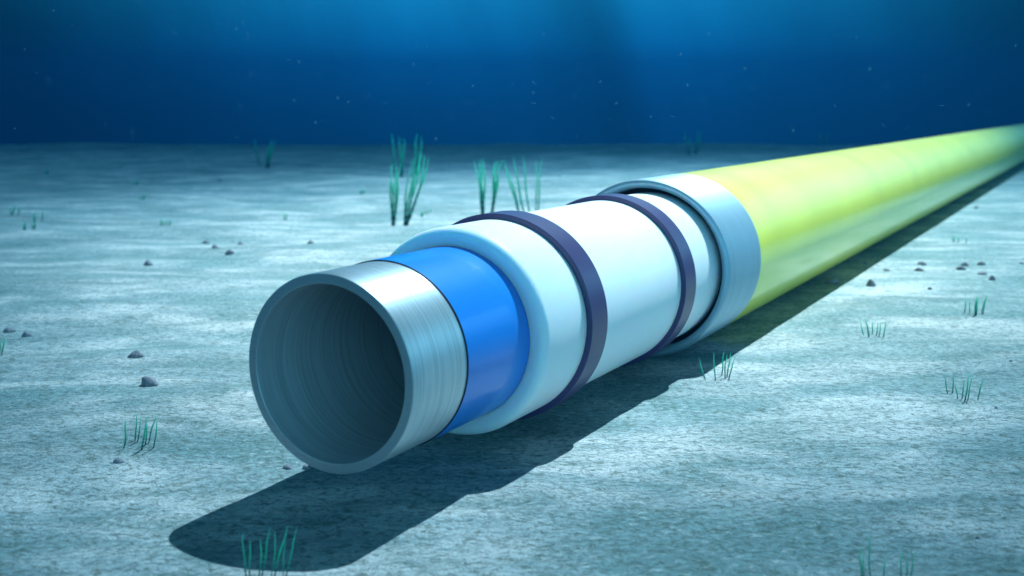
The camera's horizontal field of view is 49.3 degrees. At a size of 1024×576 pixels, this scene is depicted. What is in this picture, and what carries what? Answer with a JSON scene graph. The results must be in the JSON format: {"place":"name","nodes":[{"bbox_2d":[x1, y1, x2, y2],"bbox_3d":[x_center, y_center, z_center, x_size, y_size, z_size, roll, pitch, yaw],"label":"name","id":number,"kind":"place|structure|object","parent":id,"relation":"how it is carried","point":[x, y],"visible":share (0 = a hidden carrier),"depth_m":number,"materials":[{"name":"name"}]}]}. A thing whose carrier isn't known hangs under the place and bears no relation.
{"place":"outdoors","nodes":[
{"label":"outdoors","id":0,"kind":"place"},
{"bbox_2d":[0,142,1023,575],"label":"seabed","id":1,"kind":"structure","parent":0,"point":[816,432],"depth_m":10.45,"materials":[{"name":"grey sand"}]},
{"bbox_2d":[0,337,5,355],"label":"seagrass tuft","id":2,"kind":"object","parent":1,"relation":"on","point":[2,347],"visible":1,"depth_m":12.86,"materials":[{"name":"green plant"}]},
{"bbox_2d":[3,327,15,332],"bbox_3d":[-6.385,0.539,14.161,0.155,0.082,0.126,-3,9,-16],"label":"stone","id":3,"kind":"object","parent":1,"relation":"on","point":[8,330],"visible":1,"depth_m":14.12,"materials":[{"name":"grey stone"}]},
{"bbox_2d":[10,205,19,214],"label":"seagrass tuft","id":4,"kind":"object","parent":1,"relation":"on","point":[11,212],"visible":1,"depth_m":29.48,"materials":[{"name":"green plant"}]},
{"bbox_2d":[22,331,31,336],"bbox_3d":[-6.062,0.584,13.927,0.128,0.090,0.085,-1,9,-3],"label":"stone","id":5,"kind":"object","parent":1,"relation":"on","point":[26,334],"visible":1,"depth_m":13.90,"materials":[{"name":"grey stone"}]},
{"bbox_2d":[23,220,35,229],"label":"seagrass tuft","id":6,"kind":"object","parent":1,"relation":"on","point":[24,226],"visible":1,"depth_m":25.94,"materials":[{"name":"green plant"}]},
{"bbox_2d":[33,211,42,221],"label":"seagrass tuft","id":7,"kind":"object","parent":1,"relation":"on","point":[34,217],"visible":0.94,"depth_m":28.35,"materials":[{"name":"green plant"}]},
{"bbox_2d":[113,458,123,463],"bbox_3d":[-3.126,1.374,8.855,0.087,0.052,0.056,0,9,2],"label":"stone","id":8,"kind":"object","parent":1,"relation":"on","point":[118,460],"visible":1,"depth_m":8.84,"materials":[{"name":"grey stone"}]},
{"bbox_2d":[127,350,143,357],"bbox_3d":[-4.277,0.759,12.662,0.180,0.106,0.117,-3,9,-17],"label":"stone","id":9,"kind":"object","parent":1,"relation":"on","point":[136,354],"visible":1,"depth_m":12.63,"materials":[{"name":"grey stone"}]},
{"bbox_2d":[123,413,156,449],"bbox_3d":[-3.061,1.174,9.239,0.331,0.304,0.209,3,10,19],"label":"seagrass tuft","id":10,"kind":"object","parent":1,"relation":"on","point":[145,429],"visible":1,"depth_m":9.26,"materials":[{"name":"green plant"}]},
{"bbox_2d":[144,260,152,265],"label":"stone","id":11,"kind":"object","parent":1,"relation":"on","point":[148,263],"visible":0.94,"depth_m":20.34,"materials":[{"name":"grey stone"}]},
{"bbox_2d":[141,376,157,385],"bbox_3d":[-3.680,0.953,11.329,0.181,0.122,0.134,3,10,18],"label":"stone","id":12,"kind":"object","parent":1,"relation":"on","point":[148,381],"visible":0.97,"depth_m":11.28,"materials":[{"name":"grey stone"}]},
{"bbox_2d":[160,219,170,225],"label":"seagrass tuft","id":13,"kind":"object","parent":1,"relation":"on","point":[161,222],"visible":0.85,"depth_m":28.33,"materials":[{"name":"green plant"}]},
{"bbox_2d":[225,249,233,254],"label":"stone","id":14,"kind":"object","parent":1,"relation":"on","point":[230,252],"visible":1,"depth_m":21.49,"materials":[{"name":"grey stone"}]},
{"bbox_2d":[255,140,275,167],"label":"seagrass tuft","id":15,"kind":"object","parent":1,"relation":"on","point":[268,157],"visible":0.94,"depth_m":55.23,"materials":[{"name":"green plant"}]},
{"bbox_2d":[242,526,297,575],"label":"seagrass tuft","id":16,"kind":"object","parent":1,"relation":"on","point":[278,556],"visible":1,"depth_m":6.69,"materials":[{"name":"green plant"}]},
{"bbox_2d":[283,464,292,469],"bbox_3d":[-1.756,1.403,8.736,0.079,0.044,0.066,-1,9,-3],"label":"stone","id":17,"kind":"object","parent":1,"relation":"on","point":[288,466],"visible":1,"depth_m":8.72,"materials":[{"name":"grey stone"}]},
{"bbox_2d":[303,464,310,468],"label":"stone","id":18,"kind":"object","parent":1,"relation":"on","point":[306,466],"visible":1,"depth_m":8.71,"materials":[{"name":"grey stone"}]},
{"bbox_2d":[389,163,400,225],"bbox_3d":[-2.923,-2.297,27.639,0.335,1.617,0.233,-8,12,-40],"label":"seagrass tuft","id":19,"kind":"object","parent":1,"relation":"on","point":[393,207],"visible":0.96,"depth_m":27.68,"materials":[{"name":"green plant"}]},
{"bbox_2d":[391,135,421,176],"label":"seagrass tuft","id":20,"kind":"object","parent":1,"relation":"on","point":[402,162],"visible":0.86,"depth_m":47.05,"materials":[{"name":"green plant"}]},
{"bbox_2d":[403,153,428,225],"bbox_3d":[-2.412,-2.396,27.374,0.350,1.859,0.753,-9,12,-43],"label":"seagrass tuft","id":21,"kind":"object","parent":1,"relation":"on","point":[408,215],"visible":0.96,"depth_m":27.38,"materials":[{"name":"green plant"}]},
{"bbox_2d":[474,159,485,213],"bbox_3d":[-0.848,-2.661,29.602,0.297,1.524,0.154,-7,12,-39],"label":"seagrass tuft","id":22,"kind":"object","parent":1,"relation":"on","point":[482,199],"visible":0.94,"depth_m":29.62,"materials":[{"name":"green plant"}]},
{"bbox_2d":[490,160,502,212],"bbox_3d":[-0.415,-2.646,29.585,0.264,1.502,0.257,-4,10,-23],"label":"seagrass tuft","id":23,"kind":"object","parent":1,"relation":"on","point":[495,188],"visible":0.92,"depth_m":29.58,"materials":[{"name":"green plant"}]},
{"bbox_2d":[504,158,542,211],"bbox_3d":[0.306,-2.686,29.687,1.038,1.617,0.247,1,9,5],"label":"seagrass tuft","id":24,"kind":"object","parent":1,"relation":"on","point":[515,198],"visible":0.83,"depth_m":29.64,"materials":[{"name":"green plant"}]},
{"bbox_2d":[249,124,1023,473],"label":"subsea pipeline","id":25,"kind":"object","parent":1,"relation":"on","point":[481,324],"visible":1,"depth_m":9.17,"materials":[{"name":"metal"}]},
{"bbox_2d":[684,131,700,153],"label":"seagrass tuft","id":26,"kind":"object","parent":1,"relation":"on","point":[697,148],"visible":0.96,"depth_m":70.62,"materials":[{"name":"green plant"}]},
{"bbox_2d":[699,353,735,380],"bbox_3d":[2.142,0.809,11.640,0.366,0.310,0.173,-6,11,-32],"label":"seagrass tuft","id":27,"kind":"object","parent":1,"relation":"on","point":[724,366],"visible":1,"depth_m":11.70,"materials":[{"name":"green plant"}]},
{"bbox_2d":[824,277,838,283],"bbox_3d":[5.186,-0.111,18.093,0.209,0.134,0.178,5,10,29],"label":"stone","id":28,"kind":"object","parent":1,"relation":"on","point":[832,280],"visible":0.96,"depth_m":18.03,"materials":[{"name":"grey stone"}]},
{"bbox_2d":[866,279,875,286],"bbox_3d":[5.733,-0.071,17.785,0.185,0.153,0.144,-4,10,-25],"label":"stone","id":29,"kind":"object","parent":1,"relation":"on","point":[871,283],"visible":0.94,"depth_m":17.74,"materials":[{"name":"grey stone"}]},
{"bbox_2d":[861,319,885,336],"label":"seagrass tuft","id":30,"kind":"object","parent":1,"relation":"on","point":[872,329],"visible":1,"depth_m":13.86,"materials":[{"name":"green plant"}]},
{"bbox_2d":[859,533,914,575],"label":"seagrass tuft","id":31,"kind":"object","parent":1,"relation":"on","point":[863,573],"visible":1,"depth_m":6.66,"materials":[{"name":"green plant"}]},
{"bbox_2d":[917,261,926,264],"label":"stone","id":32,"kind":"object","parent":1,"relation":"on","point":[921,263],"visible":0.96,"depth_m":20.27,"materials":[{"name":"grey stone"}]},
{"bbox_2d":[956,266,965,269],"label":"stone","id":33,"kind":"object","parent":1,"relation":"on","point":[960,268],"visible":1,"depth_m":19.67,"materials":[{"name":"grey stone"}]},
{"bbox_2d":[944,372,983,399],"bbox_3d":[4.391,0.926,10.903,0.201,0.303,0.353,-9,13,-44],"label":"seagrass tuft","id":34,"kind":"object","parent":1,"relation":"on","point":[963,387],"visible":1,"depth_m":10.84,"materials":[{"name":"green plant"}]},
{"bbox_2d":[964,293,987,314],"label":"seagrass tuft","id":35,"kind":"object","parent":1,"relation":"on","point":[976,307],"visible":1,"depth_m":15.29,"materials":[{"name":"green plant"}]},
{"bbox_2d":[0,0,1023,145],"label":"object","id":36,"kind":"structure","parent":0,"point":[233,72],"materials":[{"name":"blue liquid"}]}
]}

